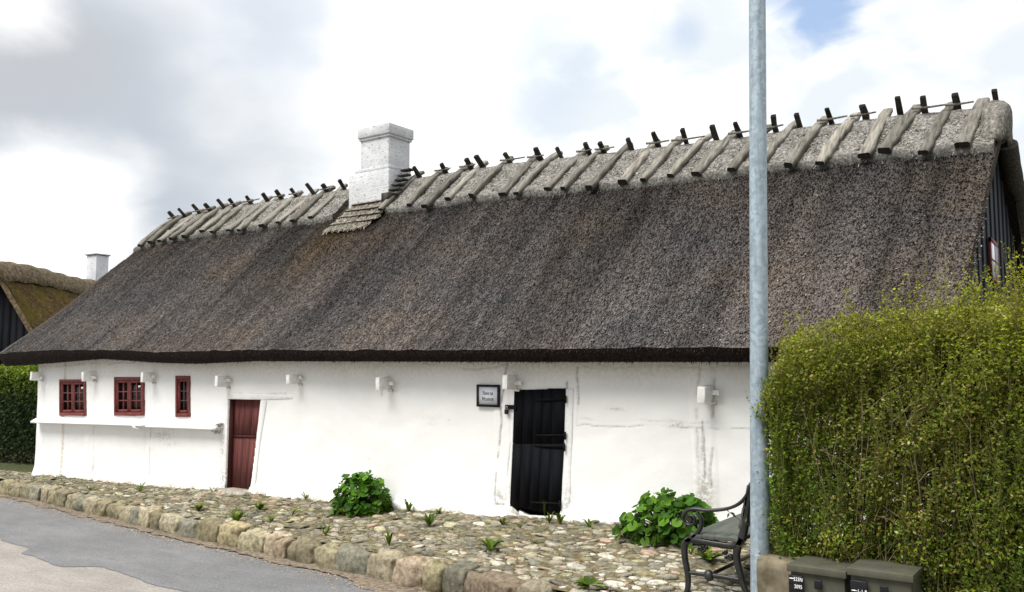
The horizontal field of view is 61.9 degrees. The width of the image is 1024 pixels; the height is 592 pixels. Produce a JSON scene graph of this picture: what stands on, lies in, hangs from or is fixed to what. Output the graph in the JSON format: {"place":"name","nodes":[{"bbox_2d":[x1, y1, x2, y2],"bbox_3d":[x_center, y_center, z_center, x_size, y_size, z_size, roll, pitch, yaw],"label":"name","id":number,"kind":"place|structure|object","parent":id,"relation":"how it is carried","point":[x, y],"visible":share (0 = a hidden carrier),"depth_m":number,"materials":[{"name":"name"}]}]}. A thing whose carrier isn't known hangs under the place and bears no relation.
{"place":"outdoors","nodes":[
{"label":"outdoors","id":0,"kind":"place"},
{"bbox_2d":[0,253,110,365],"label":"neighbour house","id":1,"kind":"structure","parent":0,"point":[32,297],"depth_m":24.84,"materials":[{"name":"plant"}]},
{"bbox_2d":[0,538,184,591],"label":"road","id":2,"kind":"structure","parent":0,"point":[20,571],"depth_m":8.84,"materials":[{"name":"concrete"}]},
{"bbox_2d":[0,497,373,591],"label":"road surface strip","id":3,"kind":"object","parent":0,"point":[56,539],"visible":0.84,"depth_m":9.78,"materials":[{"name":"grey concrete"}]},
{"bbox_2d":[1,498,378,591],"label":"gravel","id":4,"kind":"structure","parent":3,"relation":"on","point":[186,544],"depth_m":10.46,"materials":[{"name":"gravel"}]},
{"bbox_2d":[0,470,897,591],"bbox_3d":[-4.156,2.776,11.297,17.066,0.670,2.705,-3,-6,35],"label":"cobbled pavement","id":5,"kind":"structure","parent":0,"point":[429,543],"depth_m":8.95,"materials":[{"name":"stone"}]},
{"bbox_2d":[131,482,148,491],"bbox_3d":[-5.867,3.026,13.472,0.245,0.141,0.328,1,-5,-13],"label":"weed","id":6,"kind":"object","parent":5,"relation":"on","point":[141,488],"visible":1,"depth_m":13.48,"materials":[{"name":"green plant"}]},
{"bbox_2d":[192,502,205,509],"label":"weed","id":7,"kind":"object","parent":5,"relation":"on","point":[199,507],"visible":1,"depth_m":11.50,"materials":[{"name":"green plant"}]},
{"bbox_2d":[227,511,244,520],"bbox_3d":[-3.431,2.761,10.654,0.245,0.129,0.203,-1,-5,12],"label":"weed","id":8,"kind":"object","parent":5,"relation":"on","point":[238,516],"visible":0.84,"depth_m":10.64,"materials":[{"name":"green plant"}]},
{"bbox_2d":[251,501,267,509],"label":"weed","id":9,"kind":"object","parent":5,"relation":"on","point":[260,505],"visible":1,"depth_m":11.25,"materials":[{"name":"green plant"}]},
{"bbox_2d":[267,514,276,520],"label":"weed","id":10,"kind":"object","parent":5,"relation":"on","point":[271,518],"visible":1,"depth_m":10.54,"materials":[{"name":"green plant"}]},
{"bbox_2d":[283,506,299,515],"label":"weed","id":11,"kind":"object","parent":5,"relation":"on","point":[294,511],"visible":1,"depth_m":10.80,"materials":[{"name":"green plant"}]},
{"bbox_2d":[319,525,331,534],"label":"weed","id":12,"kind":"object","parent":5,"relation":"on","point":[327,529],"visible":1,"depth_m":9.68,"materials":[{"name":"green plant"}]},
{"bbox_2d":[329,470,394,517],"bbox_3d":[-1.899,2.496,10.834,0.932,0.559,0.731,-3,-6,35],"label":"mallow plant","id":13,"kind":"object","parent":5,"relation":"on","point":[368,485],"visible":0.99,"depth_m":10.63,"materials":[{"name":"green plant"}]},
{"bbox_2d":[2,472,775,591],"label":"joint moss","id":14,"kind":"object","parent":5,"relation":"on","point":[67,488],"visible":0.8,"depth_m":10.09,"materials":[{"name":"green plant"}]},
{"bbox_2d":[385,530,394,545],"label":"weed","id":15,"kind":"object","parent":5,"relation":"on","point":[389,538],"visible":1,"depth_m":8.90,"materials":[{"name":"green plant"}]},
{"bbox_2d":[402,499,412,511],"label":"weed","id":16,"kind":"object","parent":5,"relation":"on","point":[408,505],"visible":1,"depth_m":10.53,"materials":[{"name":"green plant"}]},
{"bbox_2d":[421,513,437,526],"bbox_3d":[-0.938,2.537,9.654,0.233,0.139,0.168,2,-5,-25],"label":"weed","id":17,"kind":"object","parent":5,"relation":"on","point":[429,519],"visible":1,"depth_m":9.63,"materials":[{"name":"green plant"}]},
{"bbox_2d":[479,538,504,550],"bbox_3d":[-0.215,2.436,8.339,0.245,0.112,0.264,-3,-6,35],"label":"weed","id":18,"kind":"object","parent":5,"relation":"on","point":[490,544],"visible":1,"depth_m":8.37,"materials":[{"name":"green plant"}]},
{"bbox_2d":[499,518,506,524],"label":"weed","id":19,"kind":"object","parent":5,"relation":"on","point":[502,521],"visible":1,"depth_m":9.36,"materials":[{"name":"green plant"}]},
{"bbox_2d":[545,511,553,522],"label":"weed","id":20,"kind":"object","parent":5,"relation":"on","point":[549,519],"visible":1,"depth_m":9.29,"materials":[{"name":"green plant"}]},
{"bbox_2d":[555,513,565,523],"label":"weed","id":21,"kind":"object","parent":5,"relation":"on","point":[559,518],"visible":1,"depth_m":9.16,"materials":[{"name":"green plant"}]},
{"bbox_2d":[583,519,593,526],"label":"weed","id":22,"kind":"object","parent":5,"relation":"on","point":[589,523],"visible":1,"depth_m":8.98,"materials":[{"name":"green plant"}]},
{"bbox_2d":[574,576,604,586],"bbox_3d":[0.630,2.320,6.892,0.273,0.058,0.281,0,-5,5],"label":"weed","id":23,"kind":"object","parent":5,"relation":"on","point":[585,581],"visible":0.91,"depth_m":6.92,"materials":[{"name":"green plant"}]},
{"bbox_2d":[612,487,719,548],"bbox_3d":[1.501,2.114,8.214,1.122,0.527,0.791,-3,-6,35],"label":"mallow plant","id":24,"kind":"object","parent":5,"relation":"on","point":[665,508],"visible":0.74,"depth_m":8.05,"materials":[{"name":"green plant"}]},
{"bbox_2d":[688,546,723,560],"bbox_3d":[1.675,2.207,7.280,0.299,0.130,0.292,-3,-6,35],"label":"weed","id":25,"kind":"object","parent":5,"relation":"on","point":[708,554],"visible":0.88,"depth_m":7.26,"materials":[{"name":"green plant"}]},
{"bbox_2d":[681,465,809,591],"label":"park bench","id":26,"kind":"object","parent":5,"relation":"on","point":[734,531],"visible":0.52,"depth_m":6.48,"materials":[{"name":"black metal"}]},
{"bbox_2d":[0,462,1021,591],"bbox_3d":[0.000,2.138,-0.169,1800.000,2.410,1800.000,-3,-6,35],"label":"ground","id":27,"kind":"structure","parent":0,"point":[13,466],"depth_m":17.99,"materials":[{"name":"green plant"}]},
{"bbox_2d":[0,479,17,494],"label":"kerb stone","id":28,"kind":"object","parent":27,"relation":"on","point":[4,486],"visible":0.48,"depth_m":15.44,"materials":[{"name":"beige stone"}]},
{"bbox_2d":[9,482,24,496],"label":"kerb stone","id":29,"kind":"object","parent":27,"relation":"on","point":[14,489],"visible":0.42,"depth_m":15.14,"materials":[{"name":"beige stone"}]},
{"bbox_2d":[0,364,38,464],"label":"clipped hedge","id":30,"kind":"object","parent":27,"relation":"on","point":[18,398],"visible":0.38,"depth_m":19.47,"materials":[{"name":"green plant"}]},
{"bbox_2d":[19,482,36,498],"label":"kerb stone","id":31,"kind":"object","parent":27,"relation":"on","point":[24,490],"visible":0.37,"depth_m":14.93,"materials":[{"name":"beige stone"}]},
{"bbox_2d":[28,484,51,500],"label":"kerb stone","id":32,"kind":"object","parent":27,"relation":"on","point":[35,493],"visible":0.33,"depth_m":14.61,"materials":[{"name":"grey stone"}]},
{"bbox_2d":[40,485,60,502],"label":"kerb stone","id":33,"kind":"object","parent":27,"relation":"on","point":[45,489],"visible":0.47,"depth_m":14.35,"materials":[{"name":"beige stone"}]},
{"bbox_2d":[47,490,55,503],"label":"kerb stone","id":34,"kind":"object","parent":27,"relation":"on","point":[51,496],"visible":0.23,"depth_m":14.10,"materials":[{"name":"beige stone"}]},
{"bbox_2d":[54,489,76,506],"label":"kerb stone","id":35,"kind":"object","parent":27,"relation":"on","point":[60,498],"visible":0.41,"depth_m":13.81,"materials":[{"name":"beige stone"}]},
{"bbox_2d":[65,493,80,508],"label":"kerb stone","id":36,"kind":"object","parent":27,"relation":"on","point":[71,498],"visible":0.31,"depth_m":13.57,"materials":[{"name":"beige stone"}]},
{"bbox_2d":[72,495,92,511],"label":"kerb stone","id":37,"kind":"object","parent":27,"relation":"on","point":[77,504],"visible":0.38,"depth_m":13.27,"materials":[{"name":"grey stone"}]},
{"bbox_2d":[83,495,104,514],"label":"kerb stone","id":38,"kind":"object","parent":27,"relation":"on","point":[89,505],"visible":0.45,"depth_m":12.98,"materials":[{"name":"beige stone"}]},
{"bbox_2d":[96,498,116,516],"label":"kerb stone","id":39,"kind":"object","parent":27,"relation":"on","point":[102,505],"visible":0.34,"depth_m":12.72,"materials":[{"name":"beige stone"}]},
{"bbox_2d":[106,500,127,519],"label":"kerb stone","id":40,"kind":"object","parent":27,"relation":"on","point":[112,510],"visible":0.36,"depth_m":12.49,"materials":[{"name":"beige stone"}]},
{"bbox_2d":[118,505,134,521],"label":"kerb stone","id":41,"kind":"object","parent":27,"relation":"on","point":[123,513],"visible":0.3,"depth_m":12.21,"materials":[{"name":"beige stone"}]},
{"bbox_2d":[126,505,146,524],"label":"kerb stone","id":42,"kind":"object","parent":27,"relation":"on","point":[132,519],"visible":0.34,"depth_m":11.93,"materials":[{"name":"grey stone"}]},
{"bbox_2d":[138,505,162,527],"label":"kerb stone","id":43,"kind":"object","parent":27,"relation":"on","point":[144,519],"visible":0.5,"depth_m":11.71,"materials":[{"name":"beige stone"}]},
{"bbox_2d":[150,509,167,529],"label":"kerb stone","id":44,"kind":"object","parent":27,"relation":"on","point":[155,519],"visible":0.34,"depth_m":11.49,"materials":[{"name":"beige stone"}]},
{"bbox_2d":[159,513,184,534],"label":"kerb stone","id":45,"kind":"object","parent":27,"relation":"on","point":[168,523],"visible":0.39,"depth_m":11.17,"materials":[{"name":"beige stone"}]},
{"bbox_2d":[177,517,200,537],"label":"kerb stone","id":46,"kind":"object","parent":27,"relation":"on","point":[187,527],"visible":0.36,"depth_m":10.88,"materials":[{"name":"grey stone"}]},
{"bbox_2d":[194,518,225,541],"bbox_3d":[-3.724,3.013,10.747,0.588,0.388,0.392,-3,-6,35],"label":"kerb stone","id":47,"kind":"object","parent":27,"relation":"on","point":[206,529],"visible":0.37,"depth_m":10.63,"materials":[{"name":"beige stone"}]},
{"bbox_2d":[0,494,428,591],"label":"gutter grit","id":48,"kind":"object","parent":27,"relation":"on","point":[371,583],"visible":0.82,"depth_m":9.63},
{"bbox_2d":[217,520,255,546],"bbox_3d":[-3.351,2.969,10.403,0.509,0.430,0.344,-3,-6,35],"label":"kerb stone","id":49,"kind":"object","parent":27,"relation":"on","point":[230,532],"visible":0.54,"depth_m":10.28,"materials":[{"name":"beige stone"}]},
{"bbox_2d":[237,528,271,552],"bbox_3d":[-2.988,2.947,10.071,0.610,0.404,0.332,-3,-6,35],"label":"kerb stone","id":50,"kind":"object","parent":27,"relation":"on","point":[251,540],"visible":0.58,"depth_m":9.97,"materials":[{"name":"beige stone"}]},
{"bbox_2d":[263,531,286,554],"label":"kerb stone","id":51,"kind":"object","parent":27,"relation":"on","point":[270,540],"visible":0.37,"depth_m":9.76,"materials":[{"name":"beige stone"}]},
{"bbox_2d":[273,536,296,558],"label":"kerb stone","id":52,"kind":"object","parent":27,"relation":"on","point":[280,546],"visible":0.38,"depth_m":9.55,"materials":[{"name":"beige stone"}]},
{"bbox_2d":[287,535,325,563],"bbox_3d":[-2.249,2.861,9.441,0.531,0.410,0.350,-3,-6,35],"label":"kerb stone","id":53,"kind":"object","parent":27,"relation":"on","point":[301,549],"visible":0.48,"depth_m":9.32,"materials":[{"name":"beige stone"}]},
{"bbox_2d":[314,542,339,568],"bbox_3d":[-1.919,2.847,9.139,0.499,0.386,0.329,-4,-6,45],"label":"kerb stone","id":54,"kind":"object","parent":27,"relation":"on","point":[325,555],"visible":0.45,"depth_m":9.03,"materials":[{"name":"beige stone"}]},
{"bbox_2d":[333,544,376,574],"bbox_3d":[-1.577,2.790,8.807,0.588,0.406,0.274,-4,-6,41],"label":"kerb stone","id":55,"kind":"object","parent":27,"relation":"on","point":[351,559],"visible":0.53,"depth_m":8.72,"materials":[{"name":"grey stone"}]},
{"bbox_2d":[366,549,406,581],"bbox_3d":[-1.220,2.743,8.509,0.320,0.430,0.475,4,-6,-43],"label":"kerb stone","id":56,"kind":"object","parent":27,"relation":"on","point":[381,563],"visible":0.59,"depth_m":8.40,"materials":[{"name":"beige stone"}]},
{"bbox_2d":[391,556,434,586],"bbox_3d":[-0.916,2.701,8.199,0.526,0.420,0.353,-3,-6,35],"label":"kerb stone","id":57,"kind":"object","parent":27,"relation":"on","point":[408,571],"visible":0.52,"depth_m":8.08,"materials":[{"name":"beige stone"}]},
{"bbox_2d":[422,559,453,591],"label":"kerb stone","id":58,"kind":"object","parent":27,"relation":"on","point":[433,574],"visible":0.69,"depth_m":7.84,"materials":[{"name":"beige stone"}]},
{"bbox_2d":[442,560,482,591],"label":"kerb stone","id":59,"kind":"object","parent":27,"relation":"on","point":[454,577],"visible":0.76,"depth_m":7.72,"materials":[{"name":"grey stone"}]},
{"bbox_2d":[464,570,525,591],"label":"kerb stone","id":60,"kind":"object","parent":27,"relation":"on","point":[491,581],"visible":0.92,"depth_m":7.33,"materials":[{"name":"beige stone"}]},
{"bbox_2d":[0,89,1023,540],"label":"thatched house","id":61,"kind":"structure","parent":27,"relation":"on","point":[586,309],"depth_m":10.88,"materials":[{"name":"plant"}]},
{"bbox_2d":[59,379,86,415],"bbox_3d":[-8.042,1.871,15.694,0.997,0.684,0.114,-3,-6,35],"label":"window","id":62,"kind":"structure","parent":61,"relation":"in","point":[72,392],"depth_m":15.67,"materials":[{"name":"red paint"}]},
{"bbox_2d":[114,377,144,415],"bbox_3d":[-6.538,1.727,14.635,0.939,0.673,0.114,-3,-6,35],"label":"window","id":63,"kind":"structure","parent":61,"relation":"in","point":[129,393],"depth_m":14.61,"materials":[{"name":"red paint"}]},
{"bbox_2d":[175,376,190,416],"bbox_3d":[-5.262,1.615,13.737,0.428,0.667,0.114,-3,-6,35],"label":"window","id":64,"kind":"structure","parent":61,"relation":"in","point":[182,383],"depth_m":13.73,"materials":[{"name":"red paint"}]},
{"bbox_2d":[227,399,260,488],"bbox_3d":[-3.978,2.228,12.840,0.793,1.361,0.138,-3,-6,35],"label":"red door","id":65,"kind":"structure","parent":61,"relation":"in","point":[243,413],"depth_m":12.95,"materials":[{"name":"red wood"}]},
{"bbox_2d":[476,384,499,406],"bbox_3d":[-0.283,1.187,10.153,0.335,0.263,0.026,-3,-6,35],"label":"museum sign","id":66,"kind":"object","parent":61,"relation":"attached to","point":[487,395],"visible":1,"depth_m":10.15,"materials":[{"name":"paper"}]},
{"bbox_2d":[505,388,566,514],"bbox_3d":[0.278,1.763,9.737,0.842,1.422,0.078,-3,-6,35],"label":"black door","id":67,"kind":"structure","parent":61,"relation":"in","point":[539,434],"depth_m":9.70,"materials":[{"name":"wood"}]},
{"bbox_2d":[988,237,999,285],"bbox_3d":[5.297,-0.375,9.371,0.022,0.470,0.710,-3,-6,35],"label":"gable window","id":68,"kind":"structure","parent":61,"relation":"in","point":[993,245],"depth_m":9.27,"materials":[{"name":"red paint"}]},
{"bbox_2d":[517,579,556,591],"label":"kerb stone","id":69,"kind":"object","parent":27,"relation":"on","point":[538,585],"visible":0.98,"depth_m":7.00,"materials":[{"name":"beige stone"}]},
{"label":"hedge bed","id":70,"kind":"structure","parent":27,"relation":"on","visible":0},
{"bbox_2d":[749,0,769,591],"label":"lamp pole","id":71,"kind":"object","parent":70,"relation":"on","point":[759,534],"visible":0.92,"depth_m":5.70,"materials":[{"name":"metal"}]},
{"bbox_2d":[756,553,802,591],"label":"concrete wall","id":72,"kind":"structure","parent":70,"relation":"on","point":[773,573],"depth_m":5.41,"materials":[{"name":"beige concrete"}]},
{"bbox_2d":[787,555,853,591],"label":"cable cabinet","id":73,"kind":"object","parent":70,"relation":"on","point":[813,574],"visible":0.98,"depth_m":5.03,"materials":[{"name":"metal"}]},
{"bbox_2d":[726,236,1023,591],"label":"privet hedge","id":74,"kind":"object","parent":70,"relation":"on","point":[902,365],"visible":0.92,"depth_m":5.16,"materials":[{"name":"green plant"}]},
{"bbox_2d":[847,558,923,591],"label":"cable cabinet","id":75,"kind":"object","parent":70,"relation":"on","point":[870,575],"visible":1,"depth_m":4.82,"materials":[{"name":"metal"}]},
{"bbox_2d":[0,0,1023,278],"label":"sky","id":76,"kind":"structure","parent":0,"point":[117,116],"materials":[{"name":"white"}]}
]}

